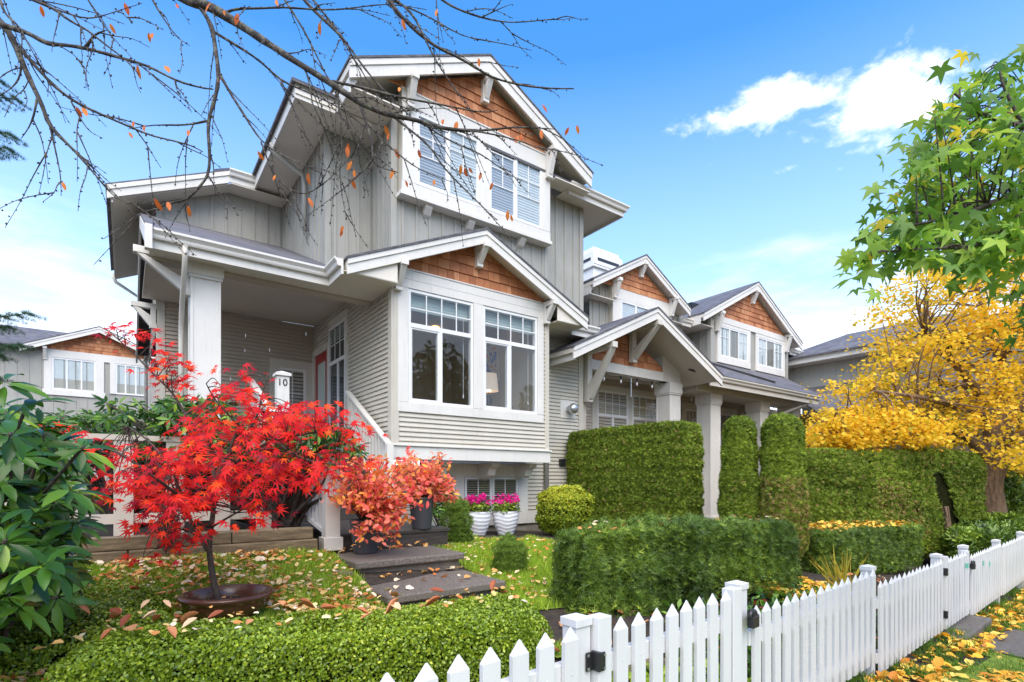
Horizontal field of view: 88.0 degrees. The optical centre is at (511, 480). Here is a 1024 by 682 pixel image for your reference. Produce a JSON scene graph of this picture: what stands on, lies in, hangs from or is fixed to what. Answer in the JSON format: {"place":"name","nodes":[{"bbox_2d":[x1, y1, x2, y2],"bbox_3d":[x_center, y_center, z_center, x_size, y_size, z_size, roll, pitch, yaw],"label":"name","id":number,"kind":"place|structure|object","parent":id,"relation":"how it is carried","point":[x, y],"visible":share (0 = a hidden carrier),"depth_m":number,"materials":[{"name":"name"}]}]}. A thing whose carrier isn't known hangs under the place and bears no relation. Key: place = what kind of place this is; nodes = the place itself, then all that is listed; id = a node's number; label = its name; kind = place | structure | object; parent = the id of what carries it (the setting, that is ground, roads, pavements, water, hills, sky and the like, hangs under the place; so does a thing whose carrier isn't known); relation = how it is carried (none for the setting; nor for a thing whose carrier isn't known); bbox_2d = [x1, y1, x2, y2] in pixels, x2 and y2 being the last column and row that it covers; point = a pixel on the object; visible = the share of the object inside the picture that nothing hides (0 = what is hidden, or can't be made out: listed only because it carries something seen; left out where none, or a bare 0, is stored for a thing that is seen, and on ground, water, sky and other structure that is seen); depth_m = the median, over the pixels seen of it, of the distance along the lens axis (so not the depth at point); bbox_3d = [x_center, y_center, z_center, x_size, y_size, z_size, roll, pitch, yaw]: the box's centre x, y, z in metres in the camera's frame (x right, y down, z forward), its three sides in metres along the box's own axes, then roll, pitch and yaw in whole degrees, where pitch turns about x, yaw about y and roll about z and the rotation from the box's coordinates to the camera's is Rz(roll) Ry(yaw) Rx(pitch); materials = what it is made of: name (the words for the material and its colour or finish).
{"place":"outdoors","nodes":[
{"label":"outdoors","id":0,"kind":"place"},
{"bbox_2d":[0,324,155,493],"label":"house","id":1,"kind":"structure","parent":0,"point":[79,367],"depth_m":24.37,"materials":[{"name":"grey paint"}]},
{"bbox_2d":[52,357,95,391],"bbox_3d":[-20.060,-4.825,24.283,1.560,1.450,0.041,0,0,-36],"label":"window","id":2,"kind":"structure","parent":1,"relation":"in","point":[57,363],"depth_m":24.27,"materials":[{"name":"white plastic"}]},
{"bbox_2d":[115,364,143,395],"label":"window","id":3,"kind":"structure","parent":1,"relation":"in","point":[124,377],"depth_m":25.53,"materials":[{"name":"white plastic"}]},
{"bbox_2d":[0,534,700,681],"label":"lawn","id":4,"kind":"structure","parent":0,"point":[385,604],"depth_m":4.29,"materials":[{"name":"plant"}]},
{"bbox_2d":[176,584,274,619],"bbox_3d":[-1.890,0.811,3.520,0.579,0.145,0.579,0,0,-36],"label":"bonsai bowl","id":5,"kind":"object","parent":4,"relation":"on","point":[257,597],"visible":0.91,"depth_m":3.41,"materials":[{"name":"brown ceramic"}]},
{"bbox_2d":[38,320,389,599],"bbox_3d":[-2.045,-0.146,3.546,2.682,1.977,1.536,0,0,1],"label":"red maple","id":6,"kind":"object","parent":5,"relation":"in","point":[186,504],"visible":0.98,"depth_m":3.35,"materials":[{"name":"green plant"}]},
{"bbox_2d":[0,536,561,681],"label":"fallen leaves","id":7,"kind":"object","parent":4,"relation":"on","point":[231,579],"depth_m":4.11,"materials":[{"name":"plant"}]},
{"bbox_2d":[329,568,352,576],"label":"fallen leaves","id":8,"kind":"object","parent":4,"relation":"on","point":[349,572],"visible":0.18,"depth_m":4.57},
{"bbox_2d":[438,495,475,543],"bbox_3d":[-0.721,0.542,6.925,0.524,0.720,0.495,0,0,5],"label":"dwarf spruce","id":9,"kind":"object","parent":4,"relation":"on","point":[458,516],"visible":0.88,"depth_m":6.80,"materials":[{"name":"plant"}]},
{"bbox_2d":[489,531,529,573],"bbox_3d":[-0.023,0.793,5.672,0.460,0.536,0.460,0,0,-7],"label":"dwarf spruce","id":10,"kind":"object","parent":4,"relation":"on","point":[508,554],"visible":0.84,"depth_m":5.54,"materials":[{"name":"plant"}]},
{"bbox_2d":[0,0,1023,464],"label":"sky","id":11,"kind":"structure","parent":0,"point":[740,139],"materials":[{"name":"blue"}]},
{"bbox_2d":[85,493,1023,681],"bbox_3d":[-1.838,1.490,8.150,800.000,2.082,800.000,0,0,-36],"label":"ground","id":12,"kind":"structure","parent":0,"point":[552,616],"depth_m":5.04,"materials":[{"name":"plant"}]},
{"bbox_2d":[0,79,47,382],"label":"conifer","id":13,"kind":"object","parent":12,"relation":"on","point":[3,150],"visible":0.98,"depth_m":7.64,"materials":[{"name":"green plant"}]},
{"bbox_2d":[0,373,121,665],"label":"rhododendron","id":14,"kind":"object","parent":12,"relation":"on","point":[37,565],"visible":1,"depth_m":2.06,"materials":[{"name":"green plant"}]},
{"bbox_2d":[0,570,171,681],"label":"boxwood hedge","id":15,"kind":"object","parent":12,"relation":"on","point":[23,657],"visible":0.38,"depth_m":2.90,"materials":[{"name":"green plant"}]},
{"bbox_2d":[79,520,251,536],"bbox_3d":[-4.746,0.780,4.977,4.760,0.540,2.795,0,0,-36],"label":"raised bed","id":16,"kind":"object","parent":12,"relation":"on","point":[109,528],"depth_m":5.62,"materials":[{"name":"wood"}]},
{"bbox_2d":[4,432,272,535],"bbox_3d":[-4.214,0.065,4.452,4.400,0.970,0.090,0,0,-36],"label":"board fence","id":17,"kind":"object","parent":16,"relation":"on","point":[117,516],"visible":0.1,"depth_m":4.92,"materials":[{"name":"paint"}]},
{"bbox_2d":[23,392,372,527],"bbox_3d":[-3.648,-0.205,5.741,4.688,1.525,1.821,0,0,7],"label":"rhododendron","id":18,"kind":"object","parent":16,"relation":"on","point":[161,412],"visible":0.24,"depth_m":5.36,"materials":[{"name":"green plant"}]},
{"bbox_2d":[145,466,188,553],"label":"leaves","id":19,"kind":"object","parent":12,"relation":"on","point":[165,529],"visible":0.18,"depth_m":4.38,"materials":[{"name":"red plant"}]},
{"bbox_2d":[69,526,317,566],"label":"timber wall","id":20,"kind":"structure","parent":12,"relation":"on","point":[111,548],"depth_m":4.68,"materials":[{"name":"wood"}]},
{"bbox_2d":[41,592,552,681],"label":"boxwood hedge","id":21,"kind":"object","parent":12,"relation":"on","point":[406,643],"visible":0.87,"depth_m":2.58,"materials":[{"name":"green plant"}]},
{"bbox_2d":[100,628,111,639],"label":"fallen leaf","id":22,"kind":"object","parent":21,"relation":"on","point":[105,633],"visible":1,"depth_m":2.24,"materials":[{"name":"brown plant"}]},
{"bbox_2d":[119,614,130,626],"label":"fallen leaf","id":23,"kind":"object","parent":21,"relation":"on","point":[124,620],"visible":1,"depth_m":2.46,"materials":[{"name":"brown plant"}]},
{"bbox_2d":[166,626,176,637],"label":"fallen leaf","id":24,"kind":"object","parent":21,"relation":"on","point":[172,630],"visible":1,"depth_m":2.26,"materials":[{"name":"brown plant"}]},
{"bbox_2d":[180,611,193,623],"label":"fallen leaf","id":25,"kind":"object","parent":21,"relation":"on","point":[186,616],"visible":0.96,"depth_m":2.44,"materials":[{"name":"brown plant"}]},
{"bbox_2d":[182,617,196,627],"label":"fallen leaf","id":26,"kind":"object","parent":21,"relation":"on","point":[188,621],"visible":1,"depth_m":2.41,"materials":[{"name":"beige plant"}]},
{"bbox_2d":[33,586,538,649],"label":"fallen leaves","id":27,"kind":"object","parent":21,"relation":"on","point":[152,632],"depth_m":2.64,"materials":[{"name":"plant"}]},
{"bbox_2d":[299,598,314,607],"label":"fallen leaf","id":28,"kind":"object","parent":21,"relation":"on","point":[306,602],"visible":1,"depth_m":2.68,"materials":[{"name":"brown plant"}]},
{"bbox_2d":[321,603,335,608],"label":"fallen leaf","id":29,"kind":"object","parent":21,"relation":"on","point":[326,606],"visible":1,"depth_m":2.67,"materials":[{"name":"brown plant"}]},
{"bbox_2d":[385,598,398,613],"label":"fallen leaf","id":30,"kind":"object","parent":21,"relation":"on","point":[389,606],"visible":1,"depth_m":2.72,"materials":[{"name":"brown plant"}]},
{"bbox_2d":[424,596,439,606],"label":"fallen leaf","id":31,"kind":"object","parent":21,"relation":"on","point":[433,599],"visible":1,"depth_m":2.82,"materials":[{"name":"brown plant"}]},
{"bbox_2d":[0,0,602,263],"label":"bare tree","id":32,"kind":"object","parent":12,"relation":"on","point":[204,6],"visible":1,"depth_m":2.70,"materials":[{"name":"brown plant"}]},
{"bbox_2d":[105,53,629,532],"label":"townhouse","id":33,"kind":"structure","parent":12,"relation":"on","point":[399,319],"depth_m":9.42,"materials":[{"name":"beige"}]},
{"bbox_2d":[279,367,305,413],"bbox_3d":[-4.664,-1.610,11.256,0.540,1.520,0.041,0,0,-36],"label":"window","id":34,"kind":"structure","parent":33,"relation":"in","point":[280,368],"depth_m":11.33,"materials":[{"name":"white plastic"}]},
{"bbox_2d":[248,371,342,550],"bbox_3d":[-3.002,-0.447,6.761,0.298,2.294,3.870,0,0,-38],"label":"stair railing","id":35,"kind":"object","parent":33,"relation":"attached to","point":[323,517],"visible":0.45,"depth_m":5.34,"materials":[{"name":"paint"}]},
{"bbox_2d":[316,350,326,447],"bbox_3d":[-3.975,-1.600,11.059,0.100,2.100,0.880,0,0,-36],"label":"door","id":36,"kind":"structure","parent":33,"relation":"in","point":[321,360],"depth_m":11.06,"materials":[{"name":"red paint"}]},
{"bbox_2d":[328,318,344,427],"bbox_3d":[-3.362,-1.930,10.195,0.041,2.160,0.980,0,0,-36],"label":"window","id":37,"kind":"structure","parent":33,"relation":"in","point":[336,334],"depth_m":10.26,"materials":[{"name":"white plastic"}]},
{"bbox_2d":[346,391,393,498],"bbox_3d":[-2.336,-0.437,8.560,0.100,2.273,1.850,0,0,-36],"label":"stair railing","id":38,"kind":"object","parent":33,"relation":"attached to","point":[383,445],"visible":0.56,"depth_m":8.47,"materials":[{"name":"paint"}]},
{"bbox_2d":[408,288,472,407],"bbox_3d":[-1.176,-2.110,8.677,1.190,1.780,0.130,0,0,-36],"label":"window","id":39,"kind":"structure","parent":33,"relation":"in","point":[417,303],"depth_m":8.62,"materials":[{"name":"white plastic"}]},
{"bbox_2d":[416,112,478,206],"bbox_3d":[-1.093,-5.475,9.097,1.220,1.190,0.041,0,0,-36],"label":"window","id":40,"kind":"structure","parent":33,"relation":"in","point":[428,162],"depth_m":9.07,"materials":[{"name":"white plastic"}]},
{"bbox_2d":[464,477,491,513],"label":"window","id":41,"kind":"structure","parent":33,"relation":"in","point":[476,486],"depth_m":9.87,"materials":[{"name":"white plastic"}]},
{"bbox_2d":[486,345,498,381],"bbox_3d":[-0.526,-2.500,11.523,0.033,0.800,0.800,0,0,-36],"label":"painting","id":42,"kind":"object","parent":33,"relation":"attached to","point":[492,358],"visible":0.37,"depth_m":11.33,"materials":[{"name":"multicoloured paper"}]},
{"bbox_2d":[492,477,517,510],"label":"window","id":43,"kind":"structure","parent":33,"relation":"in","point":[500,485],"depth_m":10.23,"materials":[{"name":"white plastic"}]},
{"bbox_2d":[483,306,536,413],"bbox_3d":[-0.054,-2.110,9.497,1.190,1.780,0.130,0,0,-36],"label":"window","id":44,"kind":"structure","parent":33,"relation":"in","point":[496,319],"depth_m":9.44,"materials":[{"name":"white plastic"}]},
{"bbox_2d":[489,146,541,228],"bbox_3d":[0.070,-5.475,9.946,1.240,1.190,0.041,0,0,-36],"label":"window","id":45,"kind":"structure","parent":33,"relation":"in","point":[525,207],"depth_m":9.93,"materials":[{"name":"white plastic"}]},
{"bbox_2d":[300,520,449,551],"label":"wooden deck","id":46,"kind":"structure","parent":12,"relation":"on","point":[434,535],"depth_m":5.94,"materials":[{"name":"wood"}]},
{"bbox_2d":[410,497,433,529],"bbox_3d":[-1.025,0.369,6.015,0.299,0.360,0.299,0,0,-36],"label":"planter","id":47,"kind":"object","parent":46,"relation":"on","point":[422,520],"visible":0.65,"depth_m":5.91,"materials":[{"name":"plastic"}]},
{"bbox_2d":[386,446,459,506],"bbox_3d":[-1.002,-0.049,6.098,0.836,0.728,1.046,0,0,-36],"label":"blueberry bush","id":48,"kind":"object","parent":47,"relation":"in","point":[438,487],"visible":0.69,"depth_m":5.97,"materials":[{"name":"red plant"}]},
{"bbox_2d":[334,545,463,572],"bbox_3d":[-1.160,0.990,5.336,1.125,0.520,0.775,0,0,-36],"label":"concrete step","id":49,"kind":"object","parent":12,"relation":"on","point":[410,558],"visible":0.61,"depth_m":5.14,"materials":[{"name":"concrete"}]},
{"bbox_2d":[349,519,380,553],"bbox_3d":[-1.472,0.561,5.324,0.319,0.335,0.319,0,0,-36],"label":"planter","id":50,"kind":"object","parent":49,"relation":"on","point":[371,547],"visible":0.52,"depth_m":5.22,"materials":[{"name":"plastic"}]},
{"bbox_2d":[321,452,434,549],"bbox_3d":[-1.302,0.186,5.133,1.097,0.971,0.845,0,0,-3],"label":"blueberry bush","id":51,"kind":"object","parent":50,"relation":"in","point":[378,507],"visible":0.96,"depth_m":5.03,"materials":[{"name":"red plant"}]},
{"bbox_2d":[338,541,427,552],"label":"fallen leaves","id":52,"kind":"object","parent":49,"relation":"on","point":[408,544],"visible":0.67,"depth_m":5.70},
{"bbox_2d":[370,569,505,605],"bbox_3d":[-0.733,1.075,4.734,1.120,0.350,0.780,0,0,-36],"label":"concrete step","id":53,"kind":"object","parent":12,"relation":"on","point":[451,584],"visible":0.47,"depth_m":4.56,"materials":[{"name":"concrete"}]},
{"bbox_2d":[365,566,463,577],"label":"fallen leaves","id":54,"kind":"object","parent":53,"relation":"on","point":[436,569],"visible":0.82,"depth_m":5.11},
{"bbox_2d":[383,572,483,590],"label":"fallen leaves","id":55,"kind":"object","parent":53,"relation":"on","point":[410,587],"visible":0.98,"depth_m":4.72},
{"bbox_2d":[432,487,454,525],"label":"shrub","id":56,"kind":"object","parent":12,"relation":"on","point":[438,511],"visible":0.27,"depth_m":8.43,"materials":[{"name":"green plant"}]},
{"bbox_2d":[467,511,490,534],"bbox_3d":[-0.605,0.748,9.191,0.478,0.425,0.479,0,0,-36],"label":"flower pot","id":57,"kind":"object","parent":12,"relation":"on","point":[480,526],"visible":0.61,"depth_m":9.01,"materials":[{"name":"white ceramic"}]},
{"bbox_2d":[463,492,493,512],"bbox_3d":[-0.602,0.405,9.202,0.561,0.402,0.529,0,0,-36],"label":"cyclamen","id":58,"kind":"object","parent":57,"relation":"in","point":[473,505],"visible":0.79,"depth_m":9.08,"materials":[{"name":"pink plant"}]},
{"bbox_2d":[380,613,592,681],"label":"picket fence","id":59,"kind":"object","parent":12,"relation":"on","point":[570,666],"visible":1,"depth_m":2.04,"materials":[{"name":"wood"}]},
{"bbox_2d":[492,510,518,535],"bbox_3d":[-0.113,0.748,9.350,0.478,0.425,0.478,0,0,-36],"label":"flower pot","id":60,"kind":"object","parent":12,"relation":"on","point":[505,522],"visible":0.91,"depth_m":9.18,"materials":[{"name":"white ceramic"}]},
{"bbox_2d":[491,493,520,513],"bbox_3d":[-0.111,0.409,9.345,0.573,0.398,0.561,0,0,-36],"label":"cyclamen","id":61,"kind":"object","parent":60,"relation":"in","point":[506,501],"visible":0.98,"depth_m":9.26,"materials":[{"name":"pink plant"}]},
{"bbox_2d":[534,484,594,534],"bbox_3d":[0.961,0.541,9.582,1.144,0.963,1.061,0,0,-36],"label":"golden shrub","id":62,"kind":"object","parent":12,"relation":"on","point":[558,508],"visible":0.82,"depth_m":9.27,"materials":[{"name":"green plant"}]},
{"bbox_2d":[565,420,704,523],"bbox_3d":[2.191,0.053,10.028,0.692,2.251,3.085,0,0,-36],"label":"cedar hedge","id":63,"kind":"object","parent":12,"relation":"on","point":[621,472],"visible":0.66,"depth_m":9.46,"materials":[{"name":"plant"}]},
{"bbox_2d":[549,247,723,429],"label":"townhouse","id":64,"kind":"structure","parent":12,"relation":"on","point":[636,310],"depth_m":13.35,"materials":[{"name":"paint"}]},
{"bbox_2d":[597,390,627,427],"bbox_3d":[2.578,-1.410,13.574,1.130,1.720,0.041,0,0,-36],"label":"window","id":65,"kind":"structure","parent":64,"relation":"in","point":[598,414],"depth_m":13.56,"materials":[{"name":"white plastic"}]},
{"bbox_2d":[593,373,658,387],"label":"string lights","id":66,"kind":"object","parent":64,"relation":"hanging from","point":[629,379],"visible":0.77,"depth_m":12.55,"materials":[{"name":"white glass"}]},
{"bbox_2d":[621,300,649,317],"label":"window","id":67,"kind":"structure","parent":64,"relation":"in","point":[627,309],"depth_m":15.16,"materials":[{"name":"white plastic"}]},
{"bbox_2d":[632,394,655,424],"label":"window","id":68,"kind":"structure","parent":64,"relation":"in","point":[633,418],"depth_m":14.25,"materials":[{"name":"white plastic"}]},
{"bbox_2d":[548,510,805,617],"bbox_3d":[1.780,0.816,5.392,3.225,1.054,0.884,0,0,-30],"label":"yew hedge","id":69,"kind":"object","parent":12,"relation":"on","point":[650,563],"visible":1,"depth_m":4.94,"materials":[{"name":"plant"}]},
{"bbox_2d":[578,514,785,531],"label":"fallen leaves","id":70,"kind":"object","parent":69,"relation":"on","point":[593,523],"visible":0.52,"depth_m":5.10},
{"bbox_2d":[611,652,750,681],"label":"ground cover","id":71,"kind":"object","parent":12,"relation":"on","point":[647,675],"visible":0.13,"depth_m":3.35,"materials":[{"name":"green plant"}]},
{"bbox_2d":[543,572,884,651],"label":"fallen leaves","id":72,"kind":"object","parent":12,"relation":"on","point":[765,600],"visible":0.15,"depth_m":5.66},
{"bbox_2d":[716,414,760,519],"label":"cedar column","id":73,"kind":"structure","parent":12,"relation":"on","point":[739,482],"depth_m":7.90,"materials":[{"name":"plant"}]},
{"bbox_2d":[681,281,822,519],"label":"townhouse","id":74,"kind":"structure","parent":12,"relation":"on","point":[746,340],"depth_m":17.31,"materials":[{"name":"paint"}]},
{"bbox_2d":[686,409,696,422],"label":"window","id":75,"kind":"structure","parent":74,"relation":"in","point":[689,410],"depth_m":16.79,"materials":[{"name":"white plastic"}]},
{"bbox_2d":[721,326,747,361],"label":"window","id":76,"kind":"structure","parent":74,"relation":"in","point":[732,331],"depth_m":17.95,"materials":[{"name":"white plastic"}]},
{"bbox_2d":[759,337,782,370],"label":"window","id":77,"kind":"structure","parent":74,"relation":"in","point":[765,342],"depth_m":19.34,"materials":[{"name":"white plastic"}]},
{"bbox_2d":[662,581,877,681],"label":"ground cover","id":78,"kind":"object","parent":12,"relation":"on","point":[774,597],"visible":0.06,"depth_m":4.67,"materials":[{"name":"green plant"}]},
{"bbox_2d":[758,412,812,560],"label":"cedar column","id":79,"kind":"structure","parent":12,"relation":"on","point":[784,486],"depth_m":7.64,"materials":[{"name":"plant"}]},
{"bbox_2d":[725,564,875,681],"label":"picket fence","id":80,"kind":"object","parent":12,"relation":"on","point":[843,614],"visible":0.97,"depth_m":3.67,"materials":[{"name":"wood"}]},
{"bbox_2d":[586,586,758,681],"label":"fence gate","id":81,"kind":"structure","parent":80,"relation":"attached to","point":[604,659],"depth_m":2.58,"materials":[{"name":"wood"}]},
{"bbox_2d":[810,547,885,590],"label":"yellow grass","id":82,"kind":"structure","parent":12,"relation":"on","point":[856,573],"depth_m":5.22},
{"bbox_2d":[799,518,925,575],"bbox_3d":[5.728,1.144,8.979,3.074,0.939,1.178,0,0,-27],"label":"yew hedge","id":83,"kind":"object","parent":12,"relation":"on","point":[887,547],"visible":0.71,"depth_m":8.45,"materials":[{"name":"plant"}]},
{"bbox_2d":[808,519,922,531],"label":"fallen leaves","id":84,"kind":"object","parent":83,"relation":"on","point":[841,524],"visible":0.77,"depth_m":8.88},
{"bbox_2d":[805,447,988,558],"bbox_3d":[7.155,0.443,10.340,4.516,2.207,1.077,0,0,-14],"label":"cedar hedge","id":85,"kind":"object","parent":12,"relation":"on","point":[925,485],"visible":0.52,"depth_m":9.93,"materials":[{"name":"plant"}]},
{"bbox_2d":[788,314,1023,461],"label":"townhouse","id":86,"kind":"structure","parent":12,"relation":"on","point":[811,367],"depth_m":19.26,"materials":[{"name":"grey paint"}]},
{"bbox_2d":[875,553,942,671],"bbox_3d":[3.911,1.384,5.163,2.156,1.168,0.126,0,0,-41],"label":"picket fence","id":87,"kind":"object","parent":12,"relation":"on","point":[909,606],"visible":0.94,"depth_m":4.97,"materials":[{"name":"wood"}]},
{"bbox_2d":[942,550,975,629],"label":"fence gate","id":88,"kind":"structure","parent":87,"relation":"attached to","point":[955,589],"depth_m":6.09,"materials":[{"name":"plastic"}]},
{"bbox_2d":[798,253,1023,512],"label":"yellow tree","id":89,"kind":"object","parent":12,"relation":"on","point":[869,425],"visible":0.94,"depth_m":10.68,"materials":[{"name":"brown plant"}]},
{"bbox_2d":[831,44,1023,352],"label":"sweetgum","id":90,"kind":"object","parent":12,"relation":"on","point":[993,244],"visible":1,"depth_m":2.61,"materials":[{"name":"green plant"}]},
{"bbox_2d":[846,585,1023,681],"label":"weeds","id":91,"kind":"object","parent":12,"relation":"on","point":[1001,603],"visible":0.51,"depth_m":5.33,"materials":[{"name":"green plant"}]},
{"bbox_2d":[863,589,1023,681],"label":"fallen leaves","id":92,"kind":"object","parent":12,"relation":"on","point":[937,662],"visible":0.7,"depth_m":5.10,"materials":[{"name":"plant"}]},
{"bbox_2d":[942,506,951,555],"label":"dead stems","id":93,"kind":"object","parent":12,"relation":"on","point":[947,519],"visible":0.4,"depth_m":10.12,"materials":[{"name":"brown plant"}]},
{"bbox_2d":[942,614,991,639],"bbox_3d":[5.204,1.840,6.238,1.350,0.320,0.470,0,0,-39],"label":"stone step","id":94,"kind":"object","parent":12,"relation":"on","point":[975,624],"visible":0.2,"depth_m":6.14,"materials":[{"name":"stone"}]},
{"bbox_2d":[915,623,1023,681],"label":"grass strip","id":95,"kind":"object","parent":12,"relation":"on","point":[995,660],"depth_m":4.84,"materials":[{"name":"plant"}]},
{"bbox_2d":[939,619,1023,681],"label":"fallen leaves","id":96,"kind":"object","parent":95,"relation":"on","point":[1005,673],"visible":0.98,"depth_m":4.53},
{"bbox_2d":[957,539,1001,615],"bbox_3d":[6.464,1.450,7.280,2.178,1.300,0.130,0,0,-39],"label":"picket fence","id":97,"kind":"object","parent":12,"relation":"on","point":[985,582],"visible":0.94,"depth_m":7.13,"materials":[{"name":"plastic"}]},
{"bbox_2d":[941,511,1023,575],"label":"hedge","id":98,"kind":"object","parent":12,"relation":"on","point":[978,535],"visible":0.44,"depth_m":9.57,"materials":[{"name":"plant"}]},
{"bbox_2d":[1002,531,1023,594],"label":"picket fence","id":99,"kind":"object","parent":12,"relation":"on","point":[1012,564],"visible":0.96,"depth_m":8.51,"materials":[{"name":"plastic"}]},
{"bbox_2d":[1004,464,1023,513],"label":"hedge","id":100,"kind":"object","parent":12,"relation":"on","point":[1014,492],"visible":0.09,"depth_m":14.87,"materials":[{"name":"plant"}]},
{"bbox_2d":[747,579,832,602],"bbox_3d":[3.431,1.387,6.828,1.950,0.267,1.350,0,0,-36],"label":"lawn","id":101,"kind":"structure","parent":0,"point":[776,592],"depth_m":6.19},
{"bbox_2d":[751,575,838,598],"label":"fallen leaves","id":102,"kind":"object","parent":101,"relation":"on","point":[811,586],"visible":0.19,"depth_m":6.56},
{"bbox_2d":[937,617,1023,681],"bbox_3d":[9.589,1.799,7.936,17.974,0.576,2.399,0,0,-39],"label":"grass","id":103,"kind":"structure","parent":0,"point":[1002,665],"depth_m":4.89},
{"bbox_2d":[966,627,1023,657],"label":"path","id":104,"kind":"structure","parent":0,"point":[1012,641],"depth_m":5.82,"materials":[{"name":"concrete"}]},
{"bbox_3d":[-0.462,-0.924,10.548,0.850,0.748,0.550,0,0,-36],"label":"side table","id":105,"kind":"object","parent":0,"visible":0},
{"bbox_2d":[486,372,497,405],"bbox_3d":[-0.468,-1.705,10.513,0.400,0.810,0.400,0,0,-36],"label":"table lamp","id":106,"kind":"object","parent":105,"relation":"on","point":[491,383],"visible":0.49,"depth_m":10.38,"materials":[{"name":"beige fabric"}]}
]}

